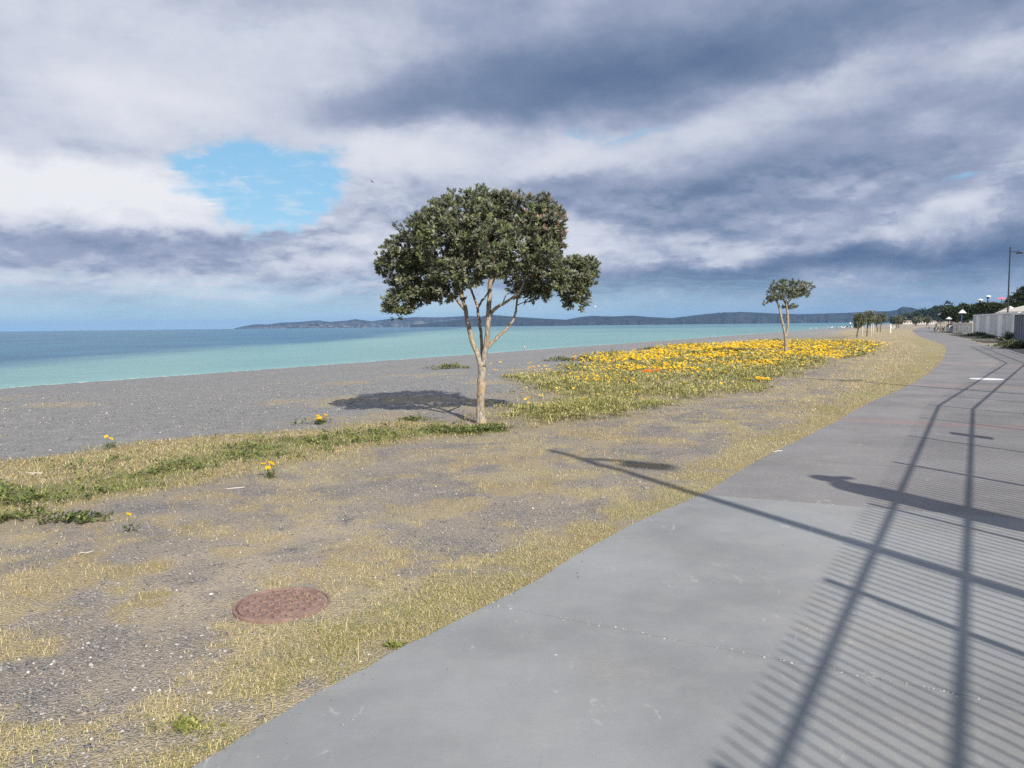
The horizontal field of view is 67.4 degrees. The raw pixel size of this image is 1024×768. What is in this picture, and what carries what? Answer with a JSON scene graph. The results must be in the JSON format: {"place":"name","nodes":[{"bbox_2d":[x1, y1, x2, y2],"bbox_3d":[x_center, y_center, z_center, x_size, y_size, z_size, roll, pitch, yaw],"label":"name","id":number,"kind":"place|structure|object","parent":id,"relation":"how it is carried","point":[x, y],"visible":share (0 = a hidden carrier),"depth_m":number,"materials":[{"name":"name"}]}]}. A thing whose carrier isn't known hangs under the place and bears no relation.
{"place":"outdoors","nodes":[
{"label":"outdoors","id":0,"kind":"place"},
{"bbox_2d":[0,420,523,520],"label":"bank grass","id":1,"kind":"structure","parent":0,"point":[160,457],"depth_m":9.63,"materials":[{"name":"green plant"}]},
{"bbox_2d":[234,316,480,328],"bbox_3d":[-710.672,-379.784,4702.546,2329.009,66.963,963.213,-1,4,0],"label":"headland","id":2,"kind":"structure","parent":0,"point":[358,323],"depth_m":4422.53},
{"bbox_2d":[0,322,891,388],"bbox_3d":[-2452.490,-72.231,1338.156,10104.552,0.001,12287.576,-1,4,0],"label":"sea","id":3,"kind":"structure","parent":0,"point":[32,358],"depth_m":142.24,"materials":[{"name":"liquid"}]},
{"bbox_2d":[0,321,1023,767],"bbox_3d":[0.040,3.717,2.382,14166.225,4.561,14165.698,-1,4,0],"label":"ground","id":4,"kind":"structure","parent":0,"point":[218,503],"depth_m":7.04,"materials":[{"name":"grey gravel"}]},
{"bbox_2d":[0,505,63,523],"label":"leafy weed","id":5,"kind":"object","parent":4,"relation":"on","point":[15,514],"visible":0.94,"depth_m":6.76,"materials":[{"name":"green plant"}]},
{"bbox_2d":[35,508,113,523],"bbox_3d":[-3.742,1.137,6.647,0.614,0.122,0.401,-1,4,0],"label":"leafy weed","id":6,"kind":"object","parent":4,"relation":"on","point":[83,515],"visible":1,"depth_m":6.57,"materials":[{"name":"green plant"}]},
{"bbox_2d":[103,435,116,448],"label":"flowering plant","id":7,"kind":"object","parent":4,"relation":"on","point":[108,443],"visible":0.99,"depth_m":10.91,"materials":[{"name":"green plant"}]},
{"bbox_2d":[121,512,141,531],"bbox_3d":[-3.071,1.118,6.215,0.100,0.164,0.177,2,5,32],"label":"flowering plant","id":8,"kind":"object","parent":4,"relation":"on","point":[128,514],"visible":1,"depth_m":6.20,"materials":[{"name":"green plant"}]},
{"bbox_2d":[146,711,225,735],"bbox_3d":[-1.347,1.403,3.160,0.333,0.070,0.171,-1,4,0],"label":"leafy weed","id":9,"kind":"object","parent":4,"relation":"on","point":[182,725],"visible":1,"depth_m":3.16,"materials":[{"name":"green plant"}]},
{"bbox_2d":[0,418,512,512],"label":"creeping plants","id":10,"kind":"object","parent":4,"relation":"on","point":[42,493],"visible":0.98,"depth_m":9.47,"materials":[{"name":"green plant"}]},
{"bbox_2d":[261,461,280,478],"bbox_3d":[-2.662,0.946,8.461,0.199,0.201,0.173,2,5,32],"label":"flowering plant","id":11,"kind":"object","parent":4,"relation":"on","point":[270,474],"visible":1,"depth_m":8.46,"materials":[{"name":"yellow plant"}]},
{"bbox_2d":[232,587,330,623],"bbox_3d":[-1.364,1.345,4.564,0.558,0.096,0.558,-2,5,-17],"label":"manhole cover","id":12,"kind":"object","parent":4,"relation":"on","point":[270,600],"visible":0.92,"depth_m":4.52,"materials":[{"name":"metal"}]},
{"bbox_2d":[290,414,330,424],"bbox_3d":[-3.421,0.607,13.056,0.707,0.182,0.508,-1,4,0],"label":"flowering plant","id":13,"kind":"object","parent":4,"relation":"on","point":[319,420],"visible":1,"depth_m":13.01,"materials":[{"name":"green plant"}]},
{"bbox_2d":[382,637,406,648],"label":"leafy weed","id":14,"kind":"object","parent":4,"relation":"on","point":[395,644],"visible":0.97,"depth_m":3.94,"materials":[{"name":"green plant"}]},
{"bbox_2d":[3,406,830,736],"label":"straw stalks","id":15,"kind":"object","parent":4,"relation":"on","point":[203,482],"visible":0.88,"depth_m":6.54,"materials":[{"name":"beige plant"}]},
{"bbox_2d":[398,413,436,421],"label":"leafy weed","id":16,"kind":"object","parent":4,"relation":"on","point":[411,418],"visible":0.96,"depth_m":13.63,"materials":[{"name":"green plant"}]},
{"bbox_2d":[422,362,470,369],"bbox_3d":[-2.517,-0.706,29.577,1.898,0.338,1.208,-1,4,0],"label":"leafy weed","id":17,"kind":"object","parent":4,"relation":"on","point":[446,366],"visible":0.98,"depth_m":29.53,"materials":[{"name":"green plant"}]},
{"bbox_2d":[394,424,501,435],"bbox_3d":[-0.992,0.699,12.042,1.933,0.180,0.886,-1,4,0],"label":"leafy weed","id":18,"kind":"object","parent":4,"relation":"on","point":[451,427],"visible":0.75,"depth_m":11.96,"materials":[{"name":"green plant"}]},
{"bbox_2d":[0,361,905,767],"bbox_3d":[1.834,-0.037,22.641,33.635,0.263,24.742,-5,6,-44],"label":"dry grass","id":19,"kind":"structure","parent":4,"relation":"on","point":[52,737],"depth_m":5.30,"materials":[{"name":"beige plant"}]},
{"bbox_2d":[454,422,513,431],"bbox_3d":[-0.413,0.677,12.087,0.980,0.167,0.649,-2,5,-18],"label":"leafy weed","id":20,"kind":"object","parent":4,"relation":"on","point":[478,426],"visible":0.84,"depth_m":12.04,"materials":[{"name":"green plant"}]},
{"bbox_2d":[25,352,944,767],"bbox_3d":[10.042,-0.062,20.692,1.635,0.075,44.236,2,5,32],"label":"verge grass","id":21,"kind":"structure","parent":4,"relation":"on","point":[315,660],"depth_m":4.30,"materials":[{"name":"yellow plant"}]},
{"bbox_2d":[373,182,601,423],"bbox_3d":[-0.349,-1.288,13.040,3.384,4.040,3.604,4,6,44],"label":"pohutukawa tree","id":22,"kind":"object","parent":4,"relation":"on","point":[467,239],"visible":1,"depth_m":12.33,"materials":[{"name":"green plant"}]},
{"bbox_2d":[0,377,1010,767],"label":"loose stones","id":23,"kind":"object","parent":4,"relation":"on","point":[106,747],"visible":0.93,"depth_m":5.85,"materials":[{"name":"grey gravel"}]},
{"bbox_2d":[541,356,584,360],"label":"leafy weed","id":24,"kind":"object","parent":4,"relation":"on","point":[560,358],"visible":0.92,"depth_m":34.86,"materials":[{"name":"green plant"}]},
{"bbox_2d":[639,346,661,349],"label":"leafy weed","id":25,"kind":"object","parent":4,"relation":"on","point":[648,348],"visible":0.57,"depth_m":48.44,"materials":[{"name":"green plant"}]},
{"bbox_2d":[642,369,662,373],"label":"flowering plant","id":26,"kind":"object","parent":4,"relation":"on","point":[645,370],"visible":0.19,"depth_m":25.08,"materials":[{"name":"orange plant"}]},
{"bbox_2d":[460,338,890,425],"bbox_3d":[11.200,-1.675,39.763,15.185,0.481,58.826,2,5,27],"label":"bed","id":27,"kind":"object","parent":4,"relation":"on","point":[562,407],"depth_m":24.38,"materials":[{"name":"yellow plant"}]},
{"bbox_2d":[471,341,884,425],"bbox_3d":[11.130,-1.557,39.700,14.649,0.217,58.801,2,5,26],"label":"bed straw","id":28,"kind":"object","parent":4,"relation":"on","point":[565,419],"visible":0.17,"depth_m":18.77,"materials":[{"name":"beige plant"}]},
{"bbox_2d":[738,376,777,382],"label":"flowering plant","id":29,"kind":"object","parent":4,"relation":"on","point":[758,378],"visible":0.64,"depth_m":21.34,"materials":[{"name":"yellow plant"}]},
{"bbox_2d":[762,277,815,353],"bbox_3d":[13.642,-3.285,37.941,2.730,3.928,1.851,-1,4,0],"label":"pohutukawa tree","id":30,"kind":"object","parent":4,"relation":"on","point":[794,291],"visible":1,"depth_m":37.80,"materials":[{"name":"green plant"}]},
{"bbox_2d":[852,312,866,337],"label":"tree","id":31,"kind":"object","parent":4,"relation":"on","point":[859,319],"visible":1,"depth_m":78.14,"materials":[{"name":"green plant"}]},
{"bbox_2d":[740,333,998,415],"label":"lawn grass","id":32,"kind":"structure","parent":4,"relation":"on","point":[867,367],"depth_m":28.99,"materials":[{"name":"yellow plant"}]},
{"bbox_2d":[862,310,876,335],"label":"tree","id":33,"kind":"object","parent":4,"relation":"on","point":[870,317],"visible":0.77,"depth_m":86.00,"materials":[{"name":"green plant"}]},
{"bbox_2d":[873,313,881,331],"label":"tree","id":34,"kind":"object","parent":4,"relation":"on","point":[878,321],"visible":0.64,"depth_m":120.19,"materials":[{"name":"green plant"}]},
{"bbox_2d":[878,313,887,331],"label":"tree","id":35,"kind":"object","parent":4,"relation":"on","point":[884,316],"visible":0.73,"depth_m":122.79,"materials":[{"name":"green plant"}]},
{"bbox_2d":[892,315,901,327],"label":"tree","id":36,"kind":"object","parent":4,"relation":"on","point":[897,319],"visible":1,"depth_m":190.34,"materials":[{"name":"green plant"}]},
{"bbox_2d":[898,316,907,327],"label":"tree","id":37,"kind":"object","parent":4,"relation":"on","point":[905,318],"visible":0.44,"depth_m":193.30,"materials":[{"name":"green plant"}]},
{"bbox_2d":[911,316,922,325],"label":"tree","id":38,"kind":"object","parent":4,"relation":"on","point":[916,320],"visible":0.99,"depth_m":252.97,"materials":[{"name":"green plant"}]},
{"bbox_2d":[888,300,954,323],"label":"woods","id":39,"kind":"object","parent":4,"relation":"on","point":[933,312],"visible":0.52,"depth_m":443.74,"materials":[{"name":"green plant"}]},
{"bbox_2d":[923,316,932,325],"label":"tree","id":40,"kind":"object","parent":4,"relation":"on","point":[927,319],"visible":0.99,"depth_m":278.61,"materials":[{"name":"green plant"}]},
{"bbox_2d":[937,306,960,324],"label":"evergreen tree","id":41,"kind":"object","parent":4,"relation":"on","point":[950,312],"visible":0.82,"depth_m":117.21,"materials":[{"name":"green plant"}]},
{"bbox_2d":[946,324,952,332],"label":"litter bin","id":42,"kind":"object","parent":4,"relation":"on","point":[949,327],"visible":1,"depth_m":107.65,"materials":[{"name":"paint"}]},
{"bbox_2d":[952,323,972,333],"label":"cream fence","id":43,"kind":"object","parent":4,"relation":"on","point":[967,328],"visible":0.8,"depth_m":100.14,"materials":[{"name":"paint"}]},
{"bbox_2d":[957,302,968,307],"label":"evergreen tree","id":44,"kind":"object","parent":4,"relation":"on","point":[961,304],"visible":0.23,"depth_m":163.99,"materials":[{"name":"green plant"}]},
{"bbox_2d":[956,303,978,322],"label":"evergreen tree","id":45,"kind":"object","parent":4,"relation":"on","point":[968,315],"visible":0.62,"depth_m":111.25,"materials":[{"name":"green plant"}]},
{"bbox_2d":[960,333,977,335],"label":"coastal shrub","id":46,"kind":"object","parent":4,"relation":"on","point":[972,334],"visible":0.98,"depth_m":79.63,"materials":[{"name":"green plant"}]},
{"bbox_2d":[969,331,986,335],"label":"coastal shrub","id":47,"kind":"object","parent":4,"relation":"on","point":[980,333],"visible":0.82,"depth_m":79.83,"materials":[{"name":"green plant"}]},
{"bbox_2d":[970,301,1006,314],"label":"evergreen tree","id":48,"kind":"object","parent":4,"relation":"on","point":[984,307],"visible":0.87,"depth_m":98.93,"materials":[{"name":"green plant"}]},
{"bbox_2d":[977,334,999,337],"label":"coastal shrub","id":49,"kind":"object","parent":4,"relation":"on","point":[988,336],"visible":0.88,"depth_m":70.77,"materials":[{"name":"green plant"}]},
{"bbox_2d":[973,312,1020,338],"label":"white fence","id":50,"kind":"object","parent":4,"relation":"on","point":[997,324],"visible":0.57,"depth_m":74.53,"materials":[{"name":"paint"}]},
{"bbox_2d":[994,331,1013,340],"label":"coastal shrub","id":51,"kind":"object","parent":4,"relation":"on","point":[1009,336],"visible":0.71,"depth_m":61.58,"materials":[{"name":"green plant"}]},
{"bbox_2d":[985,339,1023,348],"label":"coastal shrub","id":52,"kind":"object","parent":4,"relation":"on","point":[1015,344],"visible":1,"depth_m":44.05,"materials":[{"name":"green plant"}]},
{"bbox_2d":[991,339,1017,345],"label":"coastal shrub","id":53,"kind":"object","parent":4,"relation":"on","point":[1001,342],"visible":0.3,"depth_m":49.39,"materials":[{"name":"green plant"}]},
{"bbox_2d":[997,306,1023,312],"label":"canopy","id":54,"kind":"object","parent":4,"relation":"on","point":[1019,309],"visible":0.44,"depth_m":83.92,"materials":[{"name":"beige fabric"}]},
{"bbox_2d":[1002,286,1023,307],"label":"evergreen tree","id":55,"kind":"object","parent":4,"relation":"on","point":[1016,299],"visible":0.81,"depth_m":118.97,"materials":[{"name":"green plant"}]},
{"bbox_2d":[1007,247,1022,312],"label":"lamp post","id":56,"kind":"object","parent":4,"relation":"on","point":[1018,252],"visible":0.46,"depth_m":70.95,"materials":[{"name":"metal"}]},
{"bbox_2d":[1011,312,1023,340],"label":"grey shed","id":57,"kind":"structure","parent":4,"relation":"on","point":[1019,326],"depth_m":58.73,"materials":[{"name":"white metal"}]},
{"bbox_2d":[0,0,1023,330],"label":"sky","id":58,"kind":"structure","parent":0,"point":[165,164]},
{"bbox_2d":[192,327,1023,767],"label":"path","id":59,"kind":"structure","parent":0,"point":[852,597],"depth_m":4.00,"materials":[{"name":"concrete"}]},
{"bbox_2d":[410,311,882,326],"bbox_3d":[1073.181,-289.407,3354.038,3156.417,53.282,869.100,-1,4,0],"label":"hills","id":60,"kind":"structure","parent":0,"point":[732,318],"depth_m":3090.32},
{"bbox_2d":[869,307,982,321],"bbox_3d":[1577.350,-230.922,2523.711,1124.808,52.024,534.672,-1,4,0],"label":"bluff","id":61,"kind":"structure","parent":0,"point":[901,310],"depth_m":2428.94,"materials":[{"name":"green plant"}]}
]}

